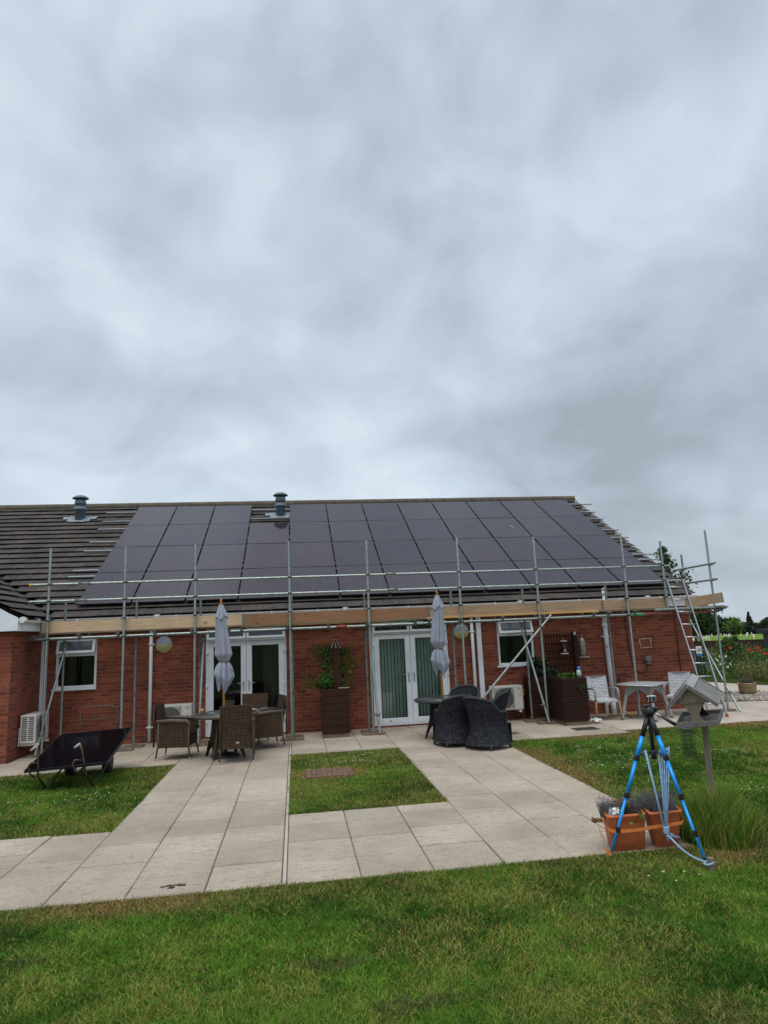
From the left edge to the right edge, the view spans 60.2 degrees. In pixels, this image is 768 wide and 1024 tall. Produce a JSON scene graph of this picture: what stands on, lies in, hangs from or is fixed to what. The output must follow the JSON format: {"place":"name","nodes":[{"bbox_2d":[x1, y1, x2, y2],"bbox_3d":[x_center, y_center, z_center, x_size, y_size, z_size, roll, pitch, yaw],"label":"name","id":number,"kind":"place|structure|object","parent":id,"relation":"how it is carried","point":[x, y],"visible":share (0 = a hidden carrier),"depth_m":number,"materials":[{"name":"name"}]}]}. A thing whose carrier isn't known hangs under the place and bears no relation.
{"place":"outdoors","nodes":[
{"label":"outdoors","id":0,"kind":"place"},
{"bbox_2d":[0,763,175,839],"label":"lawn grass","id":1,"kind":"structure","parent":0,"point":[84,799],"depth_m":8.92,"materials":[{"name":"green plant"}]},
{"bbox_2d":[27,705,117,788],"bbox_3d":[-4.900,3.836,11.048,1.025,0.927,3.180,0,-11,-12],"label":"trolley","id":2,"kind":"object","parent":1,"relation":"on","point":[107,768],"visible":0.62,"depth_m":10.05,"materials":[{"name":"black metal"}]},
{"bbox_2d":[24,727,131,772],"bbox_3d":[-4.725,3.704,10.403,1.195,0.347,1.739,-1,-10,-8],"label":"solar panel","id":3,"kind":"object","parent":2,"relation":"on","point":[100,747],"visible":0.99,"depth_m":10.26,"materials":[{"name":"black glass"}]},
{"bbox_2d":[0,719,696,912],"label":"patio","id":4,"kind":"structure","parent":0,"point":[320,847],"depth_m":7.07,"materials":[{"name":"concrete"}]},
{"bbox_2d":[153,703,198,760],"bbox_3d":[-3.736,3.930,11.940,0.680,0.941,0.592,-2,-10,-1],"label":"rattan armchair","id":5,"kind":"object","parent":4,"relation":"on","point":[178,731],"visible":0.99,"depth_m":11.69,"materials":[{"name":"wicker"}]},
{"bbox_2d":[191,710,258,760],"bbox_3d":[-2.829,3.969,11.825,1.176,0.752,1.176,3,-12,-27],"label":"round table","id":6,"kind":"object","parent":4,"relation":"on","point":[214,717],"visible":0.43,"depth_m":11.64,"materials":[{"name":"brown wicker"}]},
{"bbox_2d":[211,599,239,758],"bbox_3d":[-2.866,2.957,11.991,0.500,2.795,0.500,-1,-10,-8],"label":"parasol","id":7,"kind":"object","parent":4,"relation":"on","point":[223,674],"visible":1,"depth_m":11.98,"materials":[{"name":"grey fabric"}]},
{"bbox_2d":[218,704,254,764],"bbox_3d":[-2.518,3.773,11.378,0.592,0.941,0.679,-1,-11,-9],"label":"rattan armchair","id":8,"kind":"object","parent":4,"relation":"on","point":[236,726],"visible":1,"depth_m":11.11,"materials":[{"name":"wicker"}]},
{"bbox_2d":[242,693,268,746],"bbox_3d":[-2.635,4.083,13.043,0.592,0.941,0.679,-4,-10,6],"label":"rattan armchair","id":9,"kind":"object","parent":4,"relation":"on","point":[257,700],"visible":0.15,"depth_m":13.38,"materials":[{"name":"wicker"}]},
{"bbox_2d":[253,694,287,747],"bbox_3d":[-2.243,3.993,12.645,0.680,0.941,0.592,2,-11,-24],"label":"rattan armchair","id":10,"kind":"object","parent":4,"relation":"on","point":[269,721],"visible":0.76,"depth_m":12.43,"materials":[{"name":"wicker"}]},
{"bbox_2d":[321,686,350,737],"bbox_3d":[-1.004,4.117,13.670,0.558,0.958,0.586,-1,-10,-8],"label":"wooden planter","id":11,"kind":"object","parent":4,"relation":"on","point":[335,709],"visible":1,"depth_m":13.40,"materials":[{"name":"wood"}]},
{"bbox_2d":[303,641,361,693],"bbox_3d":[-1.121,3.333,14.121,1.150,1.179,0.908,-7,-11,22],"label":"climbing plant","id":12,"kind":"object","parent":11,"relation":"in","point":[325,681],"visible":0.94,"depth_m":14.12,"materials":[{"name":"green plant"}]},
{"bbox_2d":[414,695,453,738],"bbox_3d":[1.173,3.962,12.751,1.156,0.752,1.156,5,-13,-36],"label":"round table","id":13,"kind":"object","parent":4,"relation":"on","point":[434,701],"visible":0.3,"depth_m":12.74,"materials":[{"name":"grey wicker"}]},
{"bbox_2d":[430,590,449,738],"bbox_3d":[1.108,2.934,12.937,0.500,2.835,0.500,-1,-10,-8],"label":"parasol","id":14,"kind":"object","parent":4,"relation":"on","point":[440,659],"visible":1,"depth_m":12.93,"materials":[{"name":"grey fabric"}]},
{"bbox_2d":[432,694,471,747],"bbox_3d":[1.295,3.737,11.984,0.752,0.900,0.744,1,-11,-17],"label":"rattan tub chair","id":15,"kind":"object","parent":4,"relation":"on","point":[451,724],"visible":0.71,"depth_m":11.76,"materials":[{"name":"black wicker"}]},
{"bbox_2d":[462,696,512,750],"bbox_3d":[1.745,3.635,11.535,0.744,0.900,0.752,8,-15,-44],"label":"rattan tub chair","id":16,"kind":"object","parent":4,"relation":"on","point":[490,726],"visible":1,"depth_m":11.31,"materials":[{"name":"black wicker"}]},
{"bbox_2d":[523,677,549,720],"bbox_3d":[3.464,4.138,14.766,0.528,0.923,0.486,-1,-10,-8],"label":"wooden planter","id":17,"kind":"object","parent":4,"relation":"on","point":[539,711],"visible":0.66,"depth_m":14.55,"materials":[{"name":"wood"}]},
{"bbox_2d":[546,675,589,725],"bbox_3d":[3.887,3.984,14.093,0.548,0.947,0.964,-1,-10,-8],"label":"wooden planter","id":18,"kind":"object","parent":4,"relation":"on","point":[566,698],"visible":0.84,"depth_m":13.67,"materials":[{"name":"wood"}]},
{"bbox_2d":[603,809,645,851],"bbox_3d":[2.220,2.920,6.114,0.426,0.310,0.278,-1,-10,-8],"label":"terracotta pot","id":19,"kind":"object","parent":4,"relation":"on","point":[628,841],"visible":0.61,"depth_m":6.00,"materials":[{"name":"ceramic"}]},
{"bbox_2d":[610,704,706,860],"bbox_3d":[2.478,2.459,6.253,0.784,1.258,1.153,-6,-11,19],"label":"camera tripod","id":20,"kind":"object","parent":4,"relation":"on","point":[648,711],"visible":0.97,"depth_m":6.10,"materials":[{"name":"blue metal"}]},
{"bbox_2d":[644,747,713,865],"bbox_3d":[2.586,2.544,5.799,0.253,0.840,0.641,-1,-10,-8],"label":"rope","id":21,"kind":"object","parent":20,"relation":"attached to","point":[665,800],"visible":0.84,"depth_m":5.99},
{"bbox_2d":[643,806,681,846],"bbox_3d":[2.587,2.908,6.155,0.386,0.315,0.298,-1,-10,-8],"label":"terracotta pot","id":22,"kind":"object","parent":4,"relation":"on","point":[658,837],"visible":0.63,"depth_m":6.04,"materials":[{"name":"ceramic"}]},
{"bbox_2d":[591,816,682,855],"bbox_3d":[2.332,2.936,6.126,0.866,0.285,0.370,-1,-10,-8],"label":"ratchet strap","id":23,"kind":"object","parent":22,"relation":"attached to","point":[594,820],"visible":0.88,"depth_m":5.98,"materials":[{"name":"orange fabric"}]},
{"bbox_2d":[632,785,684,812],"bbox_3d":[2.563,2.695,6.194,0.496,0.230,0.479,-1,-10,-8],"label":"lavender clump","id":24,"kind":"object","parent":22,"relation":"in","point":[650,804],"visible":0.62,"depth_m":6.14,"materials":[{"name":"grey plant"}]},
{"bbox_2d":[286,747,449,815],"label":"lawn grass","id":25,"kind":"structure","parent":0,"point":[381,770],"depth_m":9.14,"materials":[{"name":"green plant"}]},
{"bbox_2d":[0,622,767,1023],"bbox_3d":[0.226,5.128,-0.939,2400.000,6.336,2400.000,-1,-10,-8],"label":"ground","id":26,"kind":"structure","parent":0,"point":[742,636],"depth_m":4.54,"materials":[{"name":"green plant"}]},
{"bbox_2d":[305,767,354,780],"bbox_3d":[-0.820,3.931,9.945,0.730,0.066,0.600,-1,-10,-8],"label":"brick paving patch","id":27,"kind":"object","parent":26,"relation":"on","point":[322,773],"visible":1,"depth_m":9.89,"materials":[{"name":"brown ceramic"}]},
{"bbox_2d":[0,496,697,763],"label":"bungalow","id":28,"kind":"object","parent":26,"relation":"on","point":[32,535],"visible":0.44,"depth_m":14.92,"materials":[{"name":"red brick"}]},
{"bbox_2d":[18,711,48,746],"bbox_3d":[-6.787,4.199,12.874,0.365,0.570,0.702,-1,-10,-8],"label":"air conditioner","id":29,"kind":"object","parent":28,"relation":"attached to","point":[29,729],"visible":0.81,"depth_m":12.56,"materials":[{"name":"beige paint"}]},
{"bbox_2d":[51,639,97,691],"bbox_3d":[-6.486,3.195,13.915,0.892,1.063,0.202,-1,-10,-8],"label":"window","id":30,"kind":"structure","parent":28,"relation":"in","point":[84,647],"depth_m":13.93,"materials":[{"name":"white plastic"}]},
{"bbox_2d":[62,495,97,521],"bbox_3d":[-8.834,-0.080,19.272,0.934,0.840,0.489,-1,-10,-8],"label":"roof vent","id":31,"kind":"object","parent":28,"relation":"on","point":[79,508],"visible":0.98,"depth_m":19.18,"materials":[{"name":"grey metal"}]},
{"bbox_2d":[77,572,144,605],"bbox_3d":[-6.125,1.711,14.975,1.096,0.037,1.587,-1,20,-8],"label":"solar panel","id":32,"kind":"object","parent":28,"relation":"attached to","point":[95,591],"visible":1,"depth_m":14.89,"materials":[{"name":"black glass"}]},
{"bbox_2d":[132,570,193,603],"bbox_3d":[-5.006,1.690,15.128,1.096,0.035,1.587,-1,19,-8],"label":"solar panel","id":33,"kind":"object","parent":28,"relation":"attached to","point":[158,589],"visible":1,"depth_m":15.04,"materials":[{"name":"black glass"}]},
{"bbox_2d":[169,506,214,524],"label":"solar panel","id":34,"kind":"object","parent":28,"relation":"attached to","point":[192,515],"visible":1,"depth_m":19.57,"materials":[{"name":"black glass"}]},
{"bbox_2d":[186,569,241,601],"bbox_3d":[-3.887,1.669,15.282,1.096,0.035,1.587,-1,19,-8],"label":"solar panel","id":35,"kind":"object","parent":28,"relation":"attached to","point":[218,587],"visible":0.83,"depth_m":15.21,"materials":[{"name":"black glass"}]},
{"bbox_2d":[196,544,245,569],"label":"solar panel","id":36,"kind":"object","parent":28,"relation":"attached to","point":[218,557],"visible":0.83,"depth_m":16.72,"materials":[{"name":"black glass"}]},
{"bbox_2d":[205,626,287,736],"bbox_3d":[-2.987,3.664,14.446,1.726,2.238,0.465,-1,-10,-8],"label":"patio door","id":37,"kind":"structure","parent":28,"relation":"in","point":[274,660],"depth_m":14.45,"materials":[{"name":"white plastic"}]},
{"bbox_2d":[290,504,327,521],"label":"solar panel","id":38,"kind":"object","parent":28,"relation":"attached to","point":[308,513],"visible":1,"depth_m":20.02,"materials":[{"name":"black glass"}]},
{"bbox_2d":[290,566,339,597],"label":"solar panel","id":39,"kind":"object","parent":28,"relation":"attached to","point":[314,584],"visible":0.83,"depth_m":15.51,"materials":[{"name":"black glass"}]},
{"bbox_2d":[102,511,595,522],"bbox_3d":[-0.684,0.144,20.020,14.920,0.055,0.055,-1,-10,-8],"label":"mounting rail","id":40,"kind":"object","parent":28,"relation":"attached to","point":[279,518],"visible":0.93,"depth_m":19.60,"materials":[{"name":"metal"}]},
{"bbox_2d":[326,503,365,520],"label":"solar panel","id":41,"kind":"object","parent":40,"relation":"attached to","point":[346,512],"visible":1,"depth_m":20.17,"materials":[{"name":"black glass"}]},
{"bbox_2d":[397,502,440,519],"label":"solar panel","id":42,"kind":"object","parent":40,"relation":"attached to","point":[416,510],"visible":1,"depth_m":20.50,"materials":[{"name":"black glass"}]},
{"bbox_2d":[432,501,476,518],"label":"solar panel","id":43,"kind":"object","parent":40,"relation":"attached to","point":[455,510],"visible":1,"depth_m":20.63,"materials":[{"name":"black glass"}]},
{"bbox_2d":[466,501,513,518],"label":"solar panel","id":44,"kind":"object","parent":40,"relation":"attached to","point":[489,509],"visible":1,"depth_m":20.79,"materials":[{"name":"black glass"}]},
{"bbox_2d":[500,500,548,517],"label":"solar panel","id":45,"kind":"object","parent":40,"relation":"attached to","point":[525,508],"visible":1,"depth_m":20.95,"materials":[{"name":"black glass"}]},
{"bbox_2d":[533,500,583,516],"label":"solar panel","id":46,"kind":"object","parent":40,"relation":"attached to","point":[554,508],"visible":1,"depth_m":21.10,"materials":[{"name":"black glass"}]},
{"bbox_2d":[106,503,591,513],"bbox_3d":[-0.717,-0.111,20.741,15.220,0.055,0.055,-1,-10,-8],"label":"mounting rail","id":47,"kind":"object","parent":28,"relation":"attached to","point":[264,510],"visible":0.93,"depth_m":20.31,"materials":[{"name":"metal"}]},
{"bbox_2d":[128,506,176,524],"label":"solar panel","id":48,"kind":"object","parent":47,"relation":"attached to","point":[152,515],"visible":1,"depth_m":19.41,"materials":[{"name":"black glass"}]},
{"bbox_2d":[210,505,251,523],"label":"solar panel","id":49,"kind":"object","parent":47,"relation":"attached to","point":[233,514],"visible":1,"depth_m":19.72,"materials":[{"name":"black glass"}]},
{"bbox_2d":[362,503,403,520],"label":"solar panel","id":50,"kind":"object","parent":47,"relation":"attached to","point":[381,511],"visible":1,"depth_m":20.32,"materials":[{"name":"black glass"}]},
{"bbox_2d":[89,529,618,543],"bbox_3d":[-0.437,0.668,18.548,14.850,0.055,0.055,-1,-10,-8],"label":"mounting rail","id":51,"kind":"object","parent":28,"relation":"attached to","point":[289,537],"visible":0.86,"depth_m":17.61,"materials":[{"name":"metal"}]},
{"bbox_2d":[114,525,167,546],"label":"solar panel","id":52,"kind":"object","parent":51,"relation":"attached to","point":[140,535],"visible":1,"depth_m":17.91,"materials":[{"name":"black glass"}]},
{"bbox_2d":[159,524,208,545],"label":"solar panel","id":53,"kind":"object","parent":51,"relation":"attached to","point":[183,534],"visible":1,"depth_m":18.07,"materials":[{"name":"black glass"}]},
{"bbox_2d":[204,523,248,544],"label":"solar panel","id":54,"kind":"object","parent":51,"relation":"attached to","point":[226,533],"visible":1,"depth_m":18.22,"materials":[{"name":"black glass"}]},
{"bbox_2d":[247,522,288,543],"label":"solar panel","id":55,"kind":"object","parent":51,"relation":"attached to","point":[265,533],"visible":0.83,"depth_m":18.37,"materials":[{"name":"black glass"}]},
{"bbox_2d":[290,521,330,542],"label":"solar panel","id":56,"kind":"object","parent":51,"relation":"attached to","point":[302,532],"visible":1,"depth_m":18.52,"materials":[{"name":"black glass"}]},
{"bbox_2d":[329,521,372,541],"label":"solar panel","id":57,"kind":"object","parent":51,"relation":"attached to","point":[342,531],"visible":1,"depth_m":18.68,"materials":[{"name":"black glass"}]},
{"bbox_2d":[367,520,412,540],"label":"solar panel","id":58,"kind":"object","parent":51,"relation":"attached to","point":[389,529],"visible":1,"depth_m":18.84,"materials":[{"name":"black glass"}]},
{"bbox_2d":[405,519,453,539],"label":"solar panel","id":59,"kind":"object","parent":51,"relation":"attached to","point":[421,529],"visible":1,"depth_m":19.00,"materials":[{"name":"black glass"}]},
{"bbox_2d":[442,518,492,538],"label":"solar panel","id":60,"kind":"object","parent":51,"relation":"attached to","point":[467,528],"visible":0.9,"depth_m":19.14,"materials":[{"name":"black glass"}]},
{"bbox_2d":[479,518,531,537],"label":"solar panel","id":61,"kind":"object","parent":51,"relation":"attached to","point":[503,527],"visible":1,"depth_m":19.29,"materials":[{"name":"black glass"}]},
{"bbox_2d":[515,517,569,536],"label":"solar panel","id":62,"kind":"object","parent":51,"relation":"attached to","point":[540,526],"visible":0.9,"depth_m":19.45,"materials":[{"name":"black glass"}]},
{"bbox_2d":[551,516,606,536],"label":"solar panel","id":63,"kind":"object","parent":51,"relation":"attached to","point":[577,525],"visible":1,"depth_m":19.61,"materials":[{"name":"black glass"}]},
{"bbox_2d":[336,565,388,595],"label":"solar panel","id":64,"kind":"object","parent":28,"relation":"attached to","point":[358,583],"visible":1,"depth_m":15.66,"materials":[{"name":"black glass"}]},
{"bbox_2d":[72,553,653,571],"bbox_3d":[-0.086,1.275,16.848,14.840,0.055,0.055,-1,-10,-8],"label":"mounting rail","id":65,"kind":"object","parent":28,"relation":"attached to","point":[95,570],"visible":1,"depth_m":15.92,"materials":[{"name":"metal"}]},
{"bbox_2d":[97,546,157,572],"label":"solar panel","id":66,"kind":"object","parent":65,"relation":"attached to","point":[139,559],"visible":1,"depth_m":16.41,"materials":[{"name":"black glass"}]},
{"bbox_2d":[147,545,201,571],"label":"solar panel","id":67,"kind":"object","parent":65,"relation":"attached to","point":[173,558],"visible":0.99,"depth_m":16.55,"materials":[{"name":"black glass"}]},
{"bbox_2d":[243,543,287,568],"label":"solar panel","id":68,"kind":"object","parent":65,"relation":"attached to","point":[271,555],"visible":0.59,"depth_m":16.87,"materials":[{"name":"black glass"}]},
{"bbox_2d":[290,542,334,566],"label":"solar panel","id":69,"kind":"object","parent":65,"relation":"attached to","point":[312,554],"visible":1,"depth_m":17.02,"materials":[{"name":"black glass"}]},
{"bbox_2d":[332,541,379,565],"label":"solar panel","id":70,"kind":"object","parent":65,"relation":"attached to","point":[348,553],"visible":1,"depth_m":17.17,"materials":[{"name":"black glass"}]},
{"bbox_2d":[374,540,423,565],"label":"solar panel","id":71,"kind":"object","parent":65,"relation":"attached to","point":[398,552],"visible":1,"depth_m":17.34,"materials":[{"name":"black glass"}]},
{"bbox_2d":[415,539,467,562],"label":"solar panel","id":72,"kind":"object","parent":65,"relation":"attached to","point":[437,550],"visible":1,"depth_m":17.50,"materials":[{"name":"black glass"}]},
{"bbox_2d":[458,538,510,562],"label":"solar panel","id":73,"kind":"object","parent":65,"relation":"attached to","point":[480,549],"visible":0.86,"depth_m":17.64,"materials":[{"name":"black glass"}]},
{"bbox_2d":[494,537,552,560],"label":"solar panel","id":74,"kind":"object","parent":65,"relation":"attached to","point":[517,548],"visible":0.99,"depth_m":17.79,"materials":[{"name":"black glass"}]},
{"bbox_2d":[534,536,593,560],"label":"solar panel","id":75,"kind":"object","parent":65,"relation":"attached to","point":[562,547],"visible":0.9,"depth_m":17.95,"materials":[{"name":"black glass"}]},
{"bbox_2d":[572,535,634,558],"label":"solar panel","id":76,"kind":"object","parent":65,"relation":"attached to","point":[601,546],"visible":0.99,"depth_m":18.12,"materials":[{"name":"black glass"}]},
{"bbox_2d":[68,558,658,578],"bbox_3d":[-0.059,1.390,16.522,14.800,0.055,0.055,-1,-10,-8],"label":"mounting rail","id":77,"kind":"object","parent":28,"relation":"attached to","point":[653,559],"visible":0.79,"depth_m":15.57,"materials":[{"name":"metal"}]},
{"bbox_2d":[239,567,287,599],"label":"solar panel","id":78,"kind":"object","parent":77,"relation":"attached to","point":[264,586],"visible":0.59,"depth_m":15.34,"materials":[{"name":"black glass"}]},
{"bbox_2d":[470,561,531,590],"bbox_3d":[2.829,1.541,16.203,1.096,0.035,1.587,-1,20,-8],"label":"solar panel","id":79,"kind":"object","parent":77,"relation":"attached to","point":[500,578],"visible":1,"depth_m":16.12,"materials":[{"name":"black glass"}]},
{"bbox_2d":[382,563,437,593],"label":"solar panel","id":80,"kind":"object","parent":28,"relation":"attached to","point":[412,581],"visible":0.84,"depth_m":15.81,"materials":[{"name":"black glass"}]},
{"bbox_2d":[371,620,449,725],"bbox_3d":[0.600,3.587,14.888,1.736,2.238,0.278,-1,-10,-8],"label":"patio door","id":81,"kind":"structure","parent":28,"relation":"in","point":[410,650],"depth_m":14.90,"materials":[{"name":"white plastic"}]},
{"bbox_2d":[426,562,485,591],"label":"solar panel","id":82,"kind":"object","parent":28,"relation":"attached to","point":[466,579],"visible":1,"depth_m":15.98,"materials":[{"name":"black glass"}]},
{"bbox_2d":[489,684,523,711],"bbox_3d":[2.725,4.160,14.782,0.702,0.570,0.365,-1,-10,-8],"label":"air conditioner","id":83,"kind":"object","parent":28,"relation":"attached to","point":[515,701],"visible":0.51,"depth_m":14.66,"materials":[{"name":"beige paint"}]},
{"bbox_2d":[496,620,534,667],"bbox_3d":[3.014,3.009,15.215,0.932,1.053,0.210,-1,-10,-8],"label":"window","id":84,"kind":"structure","parent":28,"relation":"in","point":[508,628],"depth_m":15.23,"materials":[{"name":"white plastic"}]},
{"bbox_2d":[512,560,577,588],"bbox_3d":[3.948,1.520,16.357,1.096,0.036,1.587,-1,20,-8],"label":"solar panel","id":85,"kind":"object","parent":28,"relation":"attached to","point":[552,576],"visible":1,"depth_m":16.27,"materials":[{"name":"black glass"}]},
{"bbox_2d":[544,631,579,675],"bbox_3d":[4.081,3.264,15.194,0.770,1.020,0.115,-1,-10,-8],"label":"trellis","id":86,"kind":"object","parent":28,"relation":"attached to","point":[575,651],"visible":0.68,"depth_m":15.21,"materials":[{"name":"wood"}]},
{"bbox_2d":[555,558,622,586],"bbox_3d":[5.068,1.498,16.510,1.096,0.036,1.587,-1,19,-8],"label":"solar panel","id":87,"kind":"object","parent":28,"relation":"attached to","point":[589,575],"visible":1,"depth_m":16.43,"materials":[{"name":"black glass"}]},
{"bbox_2d":[596,557,666,585],"bbox_3d":[6.187,1.477,16.664,1.096,0.035,1.587,-1,19,-8],"label":"solar panel","id":88,"kind":"object","parent":28,"relation":"attached to","point":[638,574],"visible":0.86,"depth_m":16.59,"materials":[{"name":"black glass"}]},
{"bbox_2d":[654,546,697,595],"bbox_3d":[13.056,4.290,30.202,2.768,5.611,2.242,3,-12,-28],"label":"broadleaf tree","id":89,"kind":"object","parent":26,"relation":"on","point":[667,560],"visible":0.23,"depth_m":30.19,"materials":[{"name":"green plant"}]},
{"bbox_2d":[689,605,718,640],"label":"broadleaf tree","id":90,"kind":"object","parent":26,"relation":"on","point":[704,620],"visible":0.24,"depth_m":80.63,"materials":[{"name":"green plant"}]},
{"bbox_2d":[669,770,767,852],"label":"grass tussock","id":91,"kind":"object","parent":26,"relation":"on","point":[719,820],"depth_m":6.05,"materials":[{"name":"green plant"}]},
{"bbox_2d":[695,642,767,681],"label":"wildflower bed","id":92,"kind":"object","parent":26,"relation":"on","point":[753,665],"visible":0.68,"depth_m":23.67,"materials":[{"name":"green plant"}]},
{"bbox_2d":[716,635,750,658],"bbox_3d":[13.545,5.548,25.752,1.385,1.494,1.168,8,-15,-44],"label":"leafy shrub","id":93,"kind":"object","parent":26,"relation":"on","point":[726,642],"visible":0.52,"depth_m":25.74,"materials":[{"name":"green plant"}]},
{"bbox_2d":[720,690,767,701],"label":"gravel","id":94,"kind":"structure","parent":26,"relation":"on","point":[760,695],"depth_m":16.84,"materials":[{"name":"beige gravel"}]},
{"bbox_2d":[0,0,767,622],"label":"sky","id":95,"kind":"structure","parent":0,"point":[251,250],"materials":[{"name":"grey"}]},
{"bbox_2d":[508,720,767,837],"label":"lawn grass","id":96,"kind":"structure","parent":0,"point":[743,735],"depth_m":9.93,"materials":[{"name":"green plant"}]},
{"bbox_2d":[666,674,723,796],"bbox_3d":[3.235,2.434,6.767,0.509,1.513,0.468,-9,-12,33],"label":"bird table","id":97,"kind":"object","parent":96,"relation":"on","point":[695,694],"visible":0.95,"depth_m":6.75,"materials":[{"name":"grey wood"}]},
{"bbox_2d":[590,701,767,730],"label":"concrete path","id":98,"kind":"structure","parent":0,"point":[750,711],"depth_m":14.13,"materials":[{"name":"beige concrete"}]},
{"bbox_2d":[26,530,740,757],"bbox_3d":[0.291,2.656,14.626,15.152,4.060,1.759,-1,-10,-8],"label":"scaffold","id":99,"kind":"object","parent":98,"relation":"on","point":[194,623],"visible":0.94,"depth_m":13.99,"materials":[{"name":"metal"}]},
{"bbox_2d":[585,675,622,719],"bbox_3d":[4.732,4.030,14.386,0.572,0.893,0.716,-2,-10,-2],"label":"woven armchair","id":100,"kind":"object","parent":98,"relation":"on","point":[598,690],"visible":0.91,"depth_m":14.60,"materials":[{"name":"grey wicker"}]},
{"bbox_2d":[616,681,672,721],"bbox_3d":[5.583,4.033,14.169,0.844,0.740,0.844,7,-14,-43],"label":"bistro table","id":101,"kind":"object","parent":98,"relation":"on","point":[648,688],"visible":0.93,"depth_m":14.12,"materials":[{"name":"grey metal"}]},
{"bbox_2d":[663,672,689,715],"bbox_3d":[6.470,3.980,14.532,0.572,0.893,0.716,-9,-12,30],"label":"woven armchair","id":102,"kind":"object","parent":98,"relation":"on","point":[676,680],"visible":0.48,"depth_m":14.80,"materials":[{"name":"grey wicker"}]},
{"bbox_2d":[666,579,728,716],"bbox_3d":[6.759,2.897,14.359,0.398,2.943,0.880,3,-12,-27],"label":"ladder","id":103,"kind":"object","parent":98,"relation":"on","point":[699,636],"visible":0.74,"depth_m":14.42,"materials":[{"name":"metal"}]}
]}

